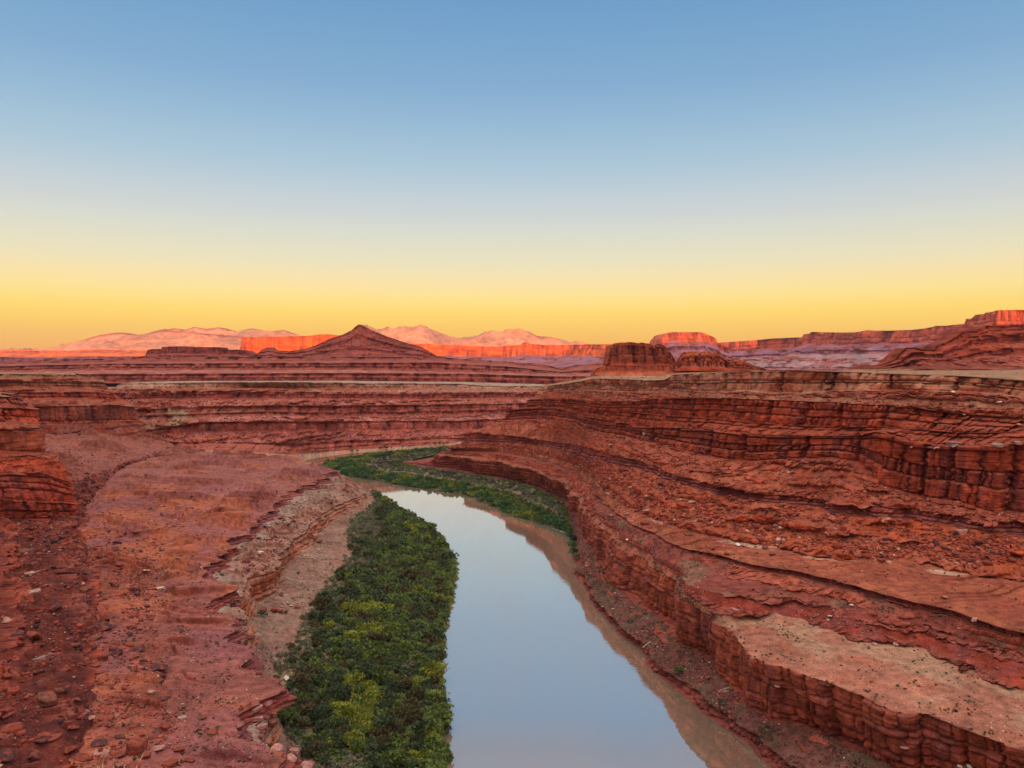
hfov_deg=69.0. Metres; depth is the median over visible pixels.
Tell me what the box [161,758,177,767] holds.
boulder
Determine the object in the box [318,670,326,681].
shrub
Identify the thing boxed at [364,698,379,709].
shrub
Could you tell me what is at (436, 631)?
shrub
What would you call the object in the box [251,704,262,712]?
boulder
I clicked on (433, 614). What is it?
shrub
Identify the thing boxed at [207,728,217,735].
boulder
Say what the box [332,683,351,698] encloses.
shrub
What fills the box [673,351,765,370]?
butte
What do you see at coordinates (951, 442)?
boulder
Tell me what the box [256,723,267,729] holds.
boulder
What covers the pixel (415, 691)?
shrub
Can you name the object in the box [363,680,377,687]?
shrub
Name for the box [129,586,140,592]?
boulder
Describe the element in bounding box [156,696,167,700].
boulder
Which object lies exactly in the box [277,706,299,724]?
shrub
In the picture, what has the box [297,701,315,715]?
shrub
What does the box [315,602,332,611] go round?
shrub
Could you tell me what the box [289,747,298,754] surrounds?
boulder
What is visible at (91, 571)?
boulder
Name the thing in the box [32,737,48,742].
boulder
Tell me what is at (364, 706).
shrub
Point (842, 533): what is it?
boulder
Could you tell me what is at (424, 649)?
shrub
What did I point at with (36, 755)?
boulder
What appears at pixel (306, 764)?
boulder
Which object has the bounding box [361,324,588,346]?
mountains
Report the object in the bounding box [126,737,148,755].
boulder
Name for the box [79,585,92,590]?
boulder
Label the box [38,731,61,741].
boulder
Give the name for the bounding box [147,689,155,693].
boulder
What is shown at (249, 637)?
rubble
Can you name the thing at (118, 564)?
boulder
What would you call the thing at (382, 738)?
shrub
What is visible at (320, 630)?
shrub
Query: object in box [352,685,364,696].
shrub
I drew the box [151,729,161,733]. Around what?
boulder
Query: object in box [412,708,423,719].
shrub
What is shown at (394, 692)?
shrub
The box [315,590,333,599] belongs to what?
shrub
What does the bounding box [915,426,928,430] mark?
boulder
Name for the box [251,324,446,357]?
butte
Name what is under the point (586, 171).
sky
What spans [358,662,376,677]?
shrub
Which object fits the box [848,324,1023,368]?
hills
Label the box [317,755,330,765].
shrub
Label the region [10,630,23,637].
boulder
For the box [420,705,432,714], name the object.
shrub
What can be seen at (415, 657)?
shrub
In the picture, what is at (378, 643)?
shrub
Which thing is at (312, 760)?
boulder
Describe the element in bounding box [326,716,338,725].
shrub
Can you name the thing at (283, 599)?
rubble
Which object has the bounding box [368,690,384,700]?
shrub
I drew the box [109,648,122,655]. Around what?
boulder
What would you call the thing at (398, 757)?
shrub
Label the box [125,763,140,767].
boulder
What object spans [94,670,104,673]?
boulder
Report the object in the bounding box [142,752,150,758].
boulder
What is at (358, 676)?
shrub
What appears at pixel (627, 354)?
butte
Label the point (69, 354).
hills
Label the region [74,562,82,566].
boulder
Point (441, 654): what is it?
shrub
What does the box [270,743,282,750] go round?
boulder
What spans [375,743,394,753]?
shrub
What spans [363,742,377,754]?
shrub
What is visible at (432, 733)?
shrub
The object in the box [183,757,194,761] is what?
boulder
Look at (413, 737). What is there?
shrub
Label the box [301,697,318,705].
shrub
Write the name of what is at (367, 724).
shrub
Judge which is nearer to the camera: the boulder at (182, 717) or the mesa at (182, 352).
the boulder at (182, 717)
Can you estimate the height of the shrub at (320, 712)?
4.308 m
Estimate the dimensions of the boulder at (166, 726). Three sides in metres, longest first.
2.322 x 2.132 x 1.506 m
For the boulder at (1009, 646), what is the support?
on the canyon wall at (977, 479)
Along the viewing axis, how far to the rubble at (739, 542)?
333.03 m
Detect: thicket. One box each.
[269,489,459,767]
[322,444,576,552]
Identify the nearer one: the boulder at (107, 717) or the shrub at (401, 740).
the boulder at (107, 717)
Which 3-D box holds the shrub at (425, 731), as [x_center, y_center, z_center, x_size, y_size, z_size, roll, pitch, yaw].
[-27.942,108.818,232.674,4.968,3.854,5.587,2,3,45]
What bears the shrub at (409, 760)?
on the rock bench
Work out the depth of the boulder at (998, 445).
312.75 m
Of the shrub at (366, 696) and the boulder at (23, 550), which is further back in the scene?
the boulder at (23, 550)
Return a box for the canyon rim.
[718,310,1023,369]
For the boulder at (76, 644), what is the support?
on the rock bench
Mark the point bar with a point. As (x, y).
(500, 483)
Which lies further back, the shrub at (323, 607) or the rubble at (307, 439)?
the rubble at (307, 439)
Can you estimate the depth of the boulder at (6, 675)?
191.81 m
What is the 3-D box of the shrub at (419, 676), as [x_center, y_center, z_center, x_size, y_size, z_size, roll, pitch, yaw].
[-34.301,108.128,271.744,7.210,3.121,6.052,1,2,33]
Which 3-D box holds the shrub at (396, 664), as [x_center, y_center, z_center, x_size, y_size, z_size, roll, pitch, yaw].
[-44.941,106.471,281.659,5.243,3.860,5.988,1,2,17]
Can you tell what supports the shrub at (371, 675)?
on the rock bench
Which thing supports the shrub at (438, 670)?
on the rock bench
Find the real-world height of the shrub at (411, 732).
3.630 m
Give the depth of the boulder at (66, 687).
195.01 m
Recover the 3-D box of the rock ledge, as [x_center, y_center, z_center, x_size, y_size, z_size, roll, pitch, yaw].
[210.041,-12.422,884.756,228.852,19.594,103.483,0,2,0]
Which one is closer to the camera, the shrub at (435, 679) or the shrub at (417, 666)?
the shrub at (435, 679)
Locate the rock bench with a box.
[0,427,456,767]
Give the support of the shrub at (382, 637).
on the rock bench
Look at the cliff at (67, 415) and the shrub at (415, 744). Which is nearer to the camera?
the shrub at (415, 744)
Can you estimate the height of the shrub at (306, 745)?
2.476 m
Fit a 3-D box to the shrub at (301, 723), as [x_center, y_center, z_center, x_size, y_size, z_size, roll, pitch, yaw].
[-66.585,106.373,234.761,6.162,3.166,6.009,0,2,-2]
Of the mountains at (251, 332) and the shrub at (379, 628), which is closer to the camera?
the shrub at (379, 628)
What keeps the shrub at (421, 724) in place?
on the rock bench
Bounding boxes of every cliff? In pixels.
[0,373,146,436]
[0,392,78,520]
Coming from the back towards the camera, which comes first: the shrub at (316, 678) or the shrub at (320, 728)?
the shrub at (316, 678)
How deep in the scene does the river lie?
286.89 m
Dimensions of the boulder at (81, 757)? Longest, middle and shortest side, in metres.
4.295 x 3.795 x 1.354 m
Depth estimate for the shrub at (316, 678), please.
265.18 m
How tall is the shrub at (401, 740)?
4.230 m
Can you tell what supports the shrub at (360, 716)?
on the rock bench
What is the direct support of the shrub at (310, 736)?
on the rock bench
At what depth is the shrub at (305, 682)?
259.34 m
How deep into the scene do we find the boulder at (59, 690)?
194.00 m
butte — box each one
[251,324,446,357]
[603,342,674,365]
[649,332,732,361]
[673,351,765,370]
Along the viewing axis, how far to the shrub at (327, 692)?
255.33 m
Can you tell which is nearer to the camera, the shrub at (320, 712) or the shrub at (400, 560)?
the shrub at (320, 712)
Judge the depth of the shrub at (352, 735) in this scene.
226.00 m
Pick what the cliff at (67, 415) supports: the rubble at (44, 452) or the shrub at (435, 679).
the rubble at (44, 452)
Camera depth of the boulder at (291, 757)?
181.79 m
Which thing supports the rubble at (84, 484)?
on the rock bench
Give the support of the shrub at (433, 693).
on the rock bench
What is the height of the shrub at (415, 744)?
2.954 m
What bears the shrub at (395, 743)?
on the rock bench
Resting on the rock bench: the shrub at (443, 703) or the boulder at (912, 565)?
the shrub at (443, 703)
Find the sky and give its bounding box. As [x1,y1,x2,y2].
[0,0,1023,349]
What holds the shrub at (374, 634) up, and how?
on the rock bench
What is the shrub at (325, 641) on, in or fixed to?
on the rock bench
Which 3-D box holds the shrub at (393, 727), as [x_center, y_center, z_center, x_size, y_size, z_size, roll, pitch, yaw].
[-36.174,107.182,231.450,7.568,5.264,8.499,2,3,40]
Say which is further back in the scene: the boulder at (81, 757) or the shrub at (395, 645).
the shrub at (395, 645)
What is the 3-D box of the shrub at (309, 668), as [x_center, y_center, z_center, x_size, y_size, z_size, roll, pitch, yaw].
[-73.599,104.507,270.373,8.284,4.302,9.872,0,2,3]
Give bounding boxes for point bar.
[333,448,571,534]
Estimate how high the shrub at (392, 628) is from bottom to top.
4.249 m
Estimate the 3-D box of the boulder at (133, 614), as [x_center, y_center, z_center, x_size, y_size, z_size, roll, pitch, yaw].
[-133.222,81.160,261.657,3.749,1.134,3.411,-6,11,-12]
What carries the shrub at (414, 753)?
on the rock bench
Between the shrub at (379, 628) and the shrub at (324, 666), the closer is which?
the shrub at (324, 666)
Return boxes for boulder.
[0,722,23,734]
[0,748,14,761]
[1,617,11,622]
[1,711,14,719]
[3,673,11,677]
[6,616,22,623]
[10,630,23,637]
[19,547,34,553]
[26,631,41,638]
[28,588,40,594]
[28,749,41,760]
[32,652,52,662]
[32,669,44,674]
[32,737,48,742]
[35,613,46,617]
[37,679,50,684]
[37,691,56,707]
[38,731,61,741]
[48,602,61,612]
[55,687,64,692]
[60,665,70,671]
[62,684,70,692]
[63,745,78,754]
[67,725,79,729]
[70,643,80,646]
[73,753,93,761]
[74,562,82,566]
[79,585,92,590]
[82,569,96,574]
[87,622,113,631]
[87,634,102,640]
[88,663,100,667]
[91,738,107,747]
[92,749,109,756]
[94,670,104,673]
[97,653,108,660]
[97,714,114,720]
[104,613,115,618]
[109,582,119,586]
[109,647,118,650]
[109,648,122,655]
[115,561,125,566]
[115,734,124,738]
[115,750,126,757]
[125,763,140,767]
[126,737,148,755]
[127,611,138,616]
[128,654,137,659]
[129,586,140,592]
[129,646,145,651]
[129,722,139,728]
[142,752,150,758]
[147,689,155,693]
[148,733,159,739]
[151,663,167,670]
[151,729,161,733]
[152,745,165,750]
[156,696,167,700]
[160,722,171,730]
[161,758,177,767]
[173,746,185,751]
[177,715,186,719]
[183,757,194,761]
[196,714,206,719]
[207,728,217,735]
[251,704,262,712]
[251,715,262,721]
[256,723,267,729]
[259,607,266,611]
[265,699,272,706]
[268,719,277,725]
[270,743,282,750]
[287,753,296,761]
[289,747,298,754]
[300,761,312,767]
[303,757,316,764]
[640,520,648,524]
[829,531,836,535]
[837,531,848,535]
[840,526,846,530]
[877,558,885,562]
[900,430,911,433]
[901,562,915,567]
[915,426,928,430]
[946,441,960,444]
[956,529,967,534]
[967,434,977,437]
[991,442,1004,447]
[1006,643,1017,650]
[1008,411,1023,416]
[1008,557,1016,561]
[1014,441,1022,444]
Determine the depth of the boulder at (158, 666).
217.34 m
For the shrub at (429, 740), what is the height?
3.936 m
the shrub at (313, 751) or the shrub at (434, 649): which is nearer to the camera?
the shrub at (313, 751)
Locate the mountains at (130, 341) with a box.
[5,331,244,350]
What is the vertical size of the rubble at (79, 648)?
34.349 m
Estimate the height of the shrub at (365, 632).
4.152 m
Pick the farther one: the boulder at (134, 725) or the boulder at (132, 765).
the boulder at (134, 725)
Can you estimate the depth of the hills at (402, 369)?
1763.65 m
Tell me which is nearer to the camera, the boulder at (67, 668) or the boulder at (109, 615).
the boulder at (67, 668)
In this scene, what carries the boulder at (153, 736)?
on the rock bench
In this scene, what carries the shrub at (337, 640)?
on the rock bench
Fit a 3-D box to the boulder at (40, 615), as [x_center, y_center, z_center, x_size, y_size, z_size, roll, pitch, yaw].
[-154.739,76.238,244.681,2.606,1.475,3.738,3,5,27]
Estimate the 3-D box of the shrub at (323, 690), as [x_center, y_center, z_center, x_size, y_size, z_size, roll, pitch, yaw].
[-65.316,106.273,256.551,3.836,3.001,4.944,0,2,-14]
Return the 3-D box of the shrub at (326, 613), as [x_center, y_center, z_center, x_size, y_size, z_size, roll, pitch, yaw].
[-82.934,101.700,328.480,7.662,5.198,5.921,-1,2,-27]
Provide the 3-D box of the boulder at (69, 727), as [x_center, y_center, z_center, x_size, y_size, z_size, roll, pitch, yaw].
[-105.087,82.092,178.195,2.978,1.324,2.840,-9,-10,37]
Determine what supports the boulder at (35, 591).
on the rock bench
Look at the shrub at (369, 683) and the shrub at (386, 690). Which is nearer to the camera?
the shrub at (386, 690)
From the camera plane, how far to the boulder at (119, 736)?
176.51 m
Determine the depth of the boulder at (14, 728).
166.65 m
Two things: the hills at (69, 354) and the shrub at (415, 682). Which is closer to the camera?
the shrub at (415, 682)
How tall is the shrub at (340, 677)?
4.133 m
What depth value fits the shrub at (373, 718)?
236.70 m
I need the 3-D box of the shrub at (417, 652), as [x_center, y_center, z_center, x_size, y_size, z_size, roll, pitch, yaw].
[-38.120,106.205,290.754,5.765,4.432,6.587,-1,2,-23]
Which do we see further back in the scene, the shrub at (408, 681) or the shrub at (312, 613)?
the shrub at (312, 613)
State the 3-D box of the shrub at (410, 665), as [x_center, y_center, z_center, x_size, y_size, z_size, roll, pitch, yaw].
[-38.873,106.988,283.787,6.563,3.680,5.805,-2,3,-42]
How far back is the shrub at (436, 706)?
248.36 m
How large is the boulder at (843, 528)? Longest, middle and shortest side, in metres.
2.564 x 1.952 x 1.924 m
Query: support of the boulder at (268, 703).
on the rock bench
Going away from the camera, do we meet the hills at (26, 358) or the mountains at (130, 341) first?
the hills at (26, 358)
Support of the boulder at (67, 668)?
on the rock bench
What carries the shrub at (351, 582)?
on the rock bench
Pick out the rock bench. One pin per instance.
(16, 596)
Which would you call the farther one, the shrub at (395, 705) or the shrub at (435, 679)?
the shrub at (435, 679)
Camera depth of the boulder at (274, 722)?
207.53 m
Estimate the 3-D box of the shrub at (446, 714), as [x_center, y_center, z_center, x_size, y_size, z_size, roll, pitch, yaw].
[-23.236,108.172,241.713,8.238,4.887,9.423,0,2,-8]
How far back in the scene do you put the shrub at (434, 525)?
510.47 m
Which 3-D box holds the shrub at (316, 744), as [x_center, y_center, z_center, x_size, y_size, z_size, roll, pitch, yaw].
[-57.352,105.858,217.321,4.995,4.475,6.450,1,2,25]
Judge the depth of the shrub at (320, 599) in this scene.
345.20 m
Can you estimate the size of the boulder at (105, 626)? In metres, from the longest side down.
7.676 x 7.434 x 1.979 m
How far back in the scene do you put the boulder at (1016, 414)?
326.53 m
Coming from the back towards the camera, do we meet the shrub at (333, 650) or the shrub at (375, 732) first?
the shrub at (333, 650)
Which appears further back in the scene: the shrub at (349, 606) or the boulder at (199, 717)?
the shrub at (349, 606)
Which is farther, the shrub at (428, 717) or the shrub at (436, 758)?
the shrub at (428, 717)
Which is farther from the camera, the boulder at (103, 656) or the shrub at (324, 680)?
the shrub at (324, 680)
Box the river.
[300,444,770,767]
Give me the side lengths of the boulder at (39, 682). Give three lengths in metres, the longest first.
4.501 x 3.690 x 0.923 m
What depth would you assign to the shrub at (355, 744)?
221.53 m
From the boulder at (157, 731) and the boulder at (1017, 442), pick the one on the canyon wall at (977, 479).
the boulder at (1017, 442)
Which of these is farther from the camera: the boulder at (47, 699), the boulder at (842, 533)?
the boulder at (842, 533)
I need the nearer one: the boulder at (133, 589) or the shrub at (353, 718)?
the shrub at (353, 718)
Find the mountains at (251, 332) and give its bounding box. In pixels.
[150,327,301,336]
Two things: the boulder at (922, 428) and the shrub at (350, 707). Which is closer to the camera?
the shrub at (350, 707)
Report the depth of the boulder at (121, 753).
168.26 m
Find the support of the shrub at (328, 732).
on the rock bench
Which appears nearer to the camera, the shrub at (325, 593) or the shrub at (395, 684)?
the shrub at (395, 684)
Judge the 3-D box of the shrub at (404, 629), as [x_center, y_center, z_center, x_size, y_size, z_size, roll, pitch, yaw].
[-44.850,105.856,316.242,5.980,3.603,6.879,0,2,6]
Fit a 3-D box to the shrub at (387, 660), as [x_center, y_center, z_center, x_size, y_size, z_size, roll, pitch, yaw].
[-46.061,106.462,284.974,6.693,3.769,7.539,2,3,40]
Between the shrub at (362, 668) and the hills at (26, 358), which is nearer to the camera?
the shrub at (362, 668)
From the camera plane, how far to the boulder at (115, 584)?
289.92 m
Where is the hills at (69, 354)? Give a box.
[0,349,146,357]
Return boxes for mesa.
[139,346,256,357]
[239,334,339,353]
[408,342,611,366]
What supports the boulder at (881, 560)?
on the canyon wall at (977, 479)
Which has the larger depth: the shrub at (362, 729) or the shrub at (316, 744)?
the shrub at (362, 729)
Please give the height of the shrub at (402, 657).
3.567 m
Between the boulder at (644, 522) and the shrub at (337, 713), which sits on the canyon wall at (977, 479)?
the boulder at (644, 522)
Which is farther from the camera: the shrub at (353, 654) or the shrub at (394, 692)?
the shrub at (353, 654)
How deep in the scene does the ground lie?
1681.35 m
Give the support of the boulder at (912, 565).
on the canyon wall at (977, 479)
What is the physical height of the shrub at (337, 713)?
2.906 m
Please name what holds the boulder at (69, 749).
on the rock bench
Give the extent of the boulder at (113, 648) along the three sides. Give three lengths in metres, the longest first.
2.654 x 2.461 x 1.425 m
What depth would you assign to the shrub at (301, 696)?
248.27 m
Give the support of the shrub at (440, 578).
on the rock bench
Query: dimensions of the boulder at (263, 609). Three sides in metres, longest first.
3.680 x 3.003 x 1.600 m
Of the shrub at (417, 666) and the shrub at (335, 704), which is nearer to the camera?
the shrub at (335, 704)
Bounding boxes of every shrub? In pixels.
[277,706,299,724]
[287,681,296,690]
[292,670,314,682]
[292,715,309,728]
[294,677,312,690]
[294,691,311,702]
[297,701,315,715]
[299,664,320,674]
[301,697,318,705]
[301,731,315,741]
[301,740,310,747]
[303,747,321,758]
[304,740,324,758]
[307,610,317,619]
[307,693,318,699]
[310,707,330,720]
[312,673,323,684]
[314,594,330,605]
[314,725,328,734]
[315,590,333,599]
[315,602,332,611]
[316,609,331,620]
[316,628,328,634]
[317,729,333,738]
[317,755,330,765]
[318,662,330,668]
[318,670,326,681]
[318,688,325,697]
[319,676,335,686]
[319,740,331,750]
[320,631,334,638]
[321,639,329,645]
[322,688,334,697]
[325,666,333,675]
[325,737,338,746]
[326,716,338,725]
[327,636,341,644]
[328,674,344,682]
[329,647,342,655]
[329,701,341,707]
[329,737,342,749]
[330,754,344,762]
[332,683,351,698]
[332,708,345,717]
[334,667,346,675]
[335,566,347,573]
[337,598,350,606]
[338,699,360,714]
[339,601,357,615]
[339,735,346,745]
[343,616,356,624]
[343,629,356,638]
[344,728,365,743]
[345,579,357,586]
[345,588,360,596]
[346,643,356,649]
[346,649,364,660]
[347,711,364,722]
[348,738,366,751]
[349,672,364,685]
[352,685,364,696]
[352,714,364,722]
[355,680,367,687]
[357,725,367,736]
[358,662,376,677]
[358,713,372,723]
[359,629,370,636]
[359,708,371,715]
[360,594,372,601]
[361,691,371,699]
[361,722,373,736]
[362,575,377,582]
[362,631,379,639]
[362,699,374,708]
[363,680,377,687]
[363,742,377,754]
[363,752,380,767]
[364,665,374,678]
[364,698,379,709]
[365,738,376,746]
[367,727,380,736]
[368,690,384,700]
[369,714,377,726]
[370,640,388,648]
[370,646,386,654]
[372,625,382,631]
[372,664,389,681]
[373,714,397,725]
[375,610,387,617]
[375,656,384,664]
[375,720,385,729]
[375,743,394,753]
[376,632,387,640]
[376,701,392,708]
[377,735,387,743]
[378,688,389,695]
[380,718,405,735]
[381,656,400,666]
[381,677,392,685]
[383,625,395,631]
[383,749,406,767]
[385,741,404,752]
[386,660,400,670]
[386,709,397,716]
[387,572,399,578]
[387,642,400,651]
[387,732,410,744]
[389,680,406,691]
[390,687,401,694]
[391,636,403,639]
[392,676,413,688]
[392,699,405,711]
[394,557,405,563]
[395,703,415,716]
[395,738,409,749]
[397,654,406,664]
[399,568,417,579]
[400,628,411,635]
[401,660,417,669]
[402,730,414,738]
[403,714,416,722]
[403,734,417,741]
[404,696,420,706]
[405,756,418,763]
[406,687,421,698]
[407,650,419,657]
[407,653,427,663]
[407,748,419,757]
[409,740,420,750]
[410,674,426,680]
[411,718,429,738]
[412,677,423,685]
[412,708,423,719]
[413,661,424,669]
[414,602,424,606]
[415,654,430,665]
[416,725,428,740]
[417,571,430,577]
[417,645,428,652]
[417,748,433,761]
[419,661,449,678]
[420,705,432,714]
[421,522,436,528]
[421,678,433,684]
[423,683,434,690]
[423,713,435,728]
[424,688,442,701]
[424,735,445,748]
[425,607,438,618]
[425,646,440,652]
[425,732,438,739]
[428,703,444,710]
[429,628,442,634]
[430,675,438,684]
[430,708,452,726]
[430,720,444,734]
[432,737,449,752]
[433,756,444,763]
[434,576,447,581]
[434,622,444,627]
[435,595,448,603]
[435,751,447,759]
[437,650,446,659]
[437,701,448,709]
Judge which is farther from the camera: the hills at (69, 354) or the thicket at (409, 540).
the hills at (69, 354)
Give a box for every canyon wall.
[111,381,546,459]
[403,369,1023,767]
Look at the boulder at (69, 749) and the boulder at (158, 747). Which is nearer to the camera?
the boulder at (69, 749)
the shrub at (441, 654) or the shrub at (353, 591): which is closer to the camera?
the shrub at (441, 654)
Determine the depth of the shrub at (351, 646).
296.82 m
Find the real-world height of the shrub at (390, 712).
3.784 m
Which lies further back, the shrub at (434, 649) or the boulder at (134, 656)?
the shrub at (434, 649)
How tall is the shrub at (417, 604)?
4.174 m
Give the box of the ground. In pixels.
[105,383,118,388]
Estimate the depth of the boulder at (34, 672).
202.33 m
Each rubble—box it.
[0,388,143,483]
[0,448,268,767]
[2,432,205,547]
[72,449,338,767]
[121,388,531,443]
[211,474,360,742]
[221,480,370,756]
[405,452,1023,767]
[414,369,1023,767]
[454,455,1021,741]
[458,390,1023,570]
[464,448,1023,624]
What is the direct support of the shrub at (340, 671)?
on the rock bench
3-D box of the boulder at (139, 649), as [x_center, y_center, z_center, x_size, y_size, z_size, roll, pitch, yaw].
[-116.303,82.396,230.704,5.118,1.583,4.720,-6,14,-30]
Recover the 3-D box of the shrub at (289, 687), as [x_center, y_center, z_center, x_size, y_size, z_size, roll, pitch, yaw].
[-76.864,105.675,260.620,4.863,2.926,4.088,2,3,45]
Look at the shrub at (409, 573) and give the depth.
390.61 m
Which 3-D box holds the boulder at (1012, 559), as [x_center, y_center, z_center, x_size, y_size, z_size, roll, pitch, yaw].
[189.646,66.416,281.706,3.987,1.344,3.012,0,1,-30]
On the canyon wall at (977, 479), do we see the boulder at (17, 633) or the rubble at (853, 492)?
the rubble at (853, 492)
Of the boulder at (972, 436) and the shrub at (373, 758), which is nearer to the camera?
the shrub at (373, 758)
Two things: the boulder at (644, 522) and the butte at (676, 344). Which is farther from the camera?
the butte at (676, 344)
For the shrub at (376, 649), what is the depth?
293.09 m
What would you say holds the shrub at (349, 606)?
on the rock bench
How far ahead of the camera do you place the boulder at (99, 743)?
172.46 m
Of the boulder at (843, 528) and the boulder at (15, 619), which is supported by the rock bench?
the boulder at (15, 619)
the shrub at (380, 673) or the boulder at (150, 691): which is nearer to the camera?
the boulder at (150, 691)
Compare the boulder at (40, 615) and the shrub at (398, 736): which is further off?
the boulder at (40, 615)
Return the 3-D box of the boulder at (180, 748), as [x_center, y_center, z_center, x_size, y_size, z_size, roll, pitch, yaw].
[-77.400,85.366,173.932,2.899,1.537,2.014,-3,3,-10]
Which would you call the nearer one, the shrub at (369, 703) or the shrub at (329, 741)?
the shrub at (329, 741)
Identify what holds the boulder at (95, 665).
on the rock bench
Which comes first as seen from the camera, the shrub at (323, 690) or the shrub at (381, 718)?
the shrub at (381, 718)
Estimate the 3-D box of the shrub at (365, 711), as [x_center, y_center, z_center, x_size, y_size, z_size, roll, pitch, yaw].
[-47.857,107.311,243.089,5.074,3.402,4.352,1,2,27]
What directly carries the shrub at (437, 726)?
on the rock bench
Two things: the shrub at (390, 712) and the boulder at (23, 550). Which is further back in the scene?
the boulder at (23, 550)
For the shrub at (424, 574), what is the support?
on the rock bench
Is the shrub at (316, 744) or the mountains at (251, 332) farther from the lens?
the mountains at (251, 332)
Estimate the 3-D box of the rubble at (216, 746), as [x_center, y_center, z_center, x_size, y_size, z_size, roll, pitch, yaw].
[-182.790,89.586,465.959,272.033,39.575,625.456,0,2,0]
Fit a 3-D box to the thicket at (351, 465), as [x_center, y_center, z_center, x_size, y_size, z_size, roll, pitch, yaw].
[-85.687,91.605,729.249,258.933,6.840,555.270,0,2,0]
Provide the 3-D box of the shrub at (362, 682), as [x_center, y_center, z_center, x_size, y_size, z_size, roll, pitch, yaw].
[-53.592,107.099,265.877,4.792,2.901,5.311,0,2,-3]
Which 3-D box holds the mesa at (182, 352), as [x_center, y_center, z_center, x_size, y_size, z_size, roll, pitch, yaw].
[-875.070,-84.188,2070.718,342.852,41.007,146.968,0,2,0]
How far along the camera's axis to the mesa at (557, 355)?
6904.40 m
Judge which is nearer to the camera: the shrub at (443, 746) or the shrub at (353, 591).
the shrub at (443, 746)
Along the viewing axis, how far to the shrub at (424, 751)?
221.14 m
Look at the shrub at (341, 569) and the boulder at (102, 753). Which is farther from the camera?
the shrub at (341, 569)
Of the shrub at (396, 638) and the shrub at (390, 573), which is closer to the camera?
the shrub at (396, 638)
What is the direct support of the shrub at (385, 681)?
on the rock bench
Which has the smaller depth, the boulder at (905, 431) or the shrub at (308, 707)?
the shrub at (308, 707)
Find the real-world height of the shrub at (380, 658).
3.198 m
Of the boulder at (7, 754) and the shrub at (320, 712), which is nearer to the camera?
the boulder at (7, 754)
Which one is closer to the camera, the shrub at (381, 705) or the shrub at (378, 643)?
the shrub at (381, 705)
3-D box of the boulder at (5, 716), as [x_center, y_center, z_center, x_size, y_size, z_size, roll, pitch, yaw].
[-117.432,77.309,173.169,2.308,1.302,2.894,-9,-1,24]
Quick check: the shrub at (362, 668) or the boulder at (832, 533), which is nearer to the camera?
the shrub at (362, 668)
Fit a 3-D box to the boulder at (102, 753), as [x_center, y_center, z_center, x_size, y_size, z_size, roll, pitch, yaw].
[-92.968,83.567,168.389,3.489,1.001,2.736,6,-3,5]
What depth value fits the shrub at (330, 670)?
274.57 m
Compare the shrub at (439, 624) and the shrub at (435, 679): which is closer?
the shrub at (435, 679)
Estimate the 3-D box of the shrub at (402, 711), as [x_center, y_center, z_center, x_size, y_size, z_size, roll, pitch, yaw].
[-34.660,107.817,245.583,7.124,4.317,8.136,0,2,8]
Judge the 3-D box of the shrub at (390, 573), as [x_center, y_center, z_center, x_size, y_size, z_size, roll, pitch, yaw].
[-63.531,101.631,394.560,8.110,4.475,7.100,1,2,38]
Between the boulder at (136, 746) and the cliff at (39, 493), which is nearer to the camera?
the boulder at (136, 746)
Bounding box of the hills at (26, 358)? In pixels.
[0,356,141,360]
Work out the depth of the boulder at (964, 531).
299.59 m
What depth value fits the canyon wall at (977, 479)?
318.81 m
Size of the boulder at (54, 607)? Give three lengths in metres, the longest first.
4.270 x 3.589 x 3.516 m
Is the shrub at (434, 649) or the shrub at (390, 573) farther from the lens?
the shrub at (390, 573)
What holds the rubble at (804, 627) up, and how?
on the canyon wall at (977, 479)
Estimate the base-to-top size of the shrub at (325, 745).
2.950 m
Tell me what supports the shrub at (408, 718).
on the rock bench
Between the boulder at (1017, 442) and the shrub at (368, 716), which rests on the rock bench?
the shrub at (368, 716)
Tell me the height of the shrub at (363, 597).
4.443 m
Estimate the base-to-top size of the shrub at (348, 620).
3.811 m
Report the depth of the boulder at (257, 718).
205.05 m
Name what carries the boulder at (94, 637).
on the rock bench
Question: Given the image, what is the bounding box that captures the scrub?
[72,463,449,767]
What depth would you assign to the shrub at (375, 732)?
230.29 m
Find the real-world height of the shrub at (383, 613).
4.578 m
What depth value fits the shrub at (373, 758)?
212.00 m
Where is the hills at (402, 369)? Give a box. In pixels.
[0,357,602,383]
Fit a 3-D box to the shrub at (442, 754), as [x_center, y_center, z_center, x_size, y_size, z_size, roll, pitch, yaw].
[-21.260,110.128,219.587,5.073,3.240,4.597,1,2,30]
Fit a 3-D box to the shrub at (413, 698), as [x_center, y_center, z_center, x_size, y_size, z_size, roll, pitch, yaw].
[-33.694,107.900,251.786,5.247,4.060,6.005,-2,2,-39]
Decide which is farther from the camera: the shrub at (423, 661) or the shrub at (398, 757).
the shrub at (423, 661)
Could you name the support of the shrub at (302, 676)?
on the rock bench
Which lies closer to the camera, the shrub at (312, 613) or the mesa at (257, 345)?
the shrub at (312, 613)
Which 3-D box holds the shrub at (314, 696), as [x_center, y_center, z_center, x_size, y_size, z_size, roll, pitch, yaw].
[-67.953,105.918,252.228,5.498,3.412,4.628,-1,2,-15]
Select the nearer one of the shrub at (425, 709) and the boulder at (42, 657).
the boulder at (42, 657)
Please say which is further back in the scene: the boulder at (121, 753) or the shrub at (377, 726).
the shrub at (377, 726)

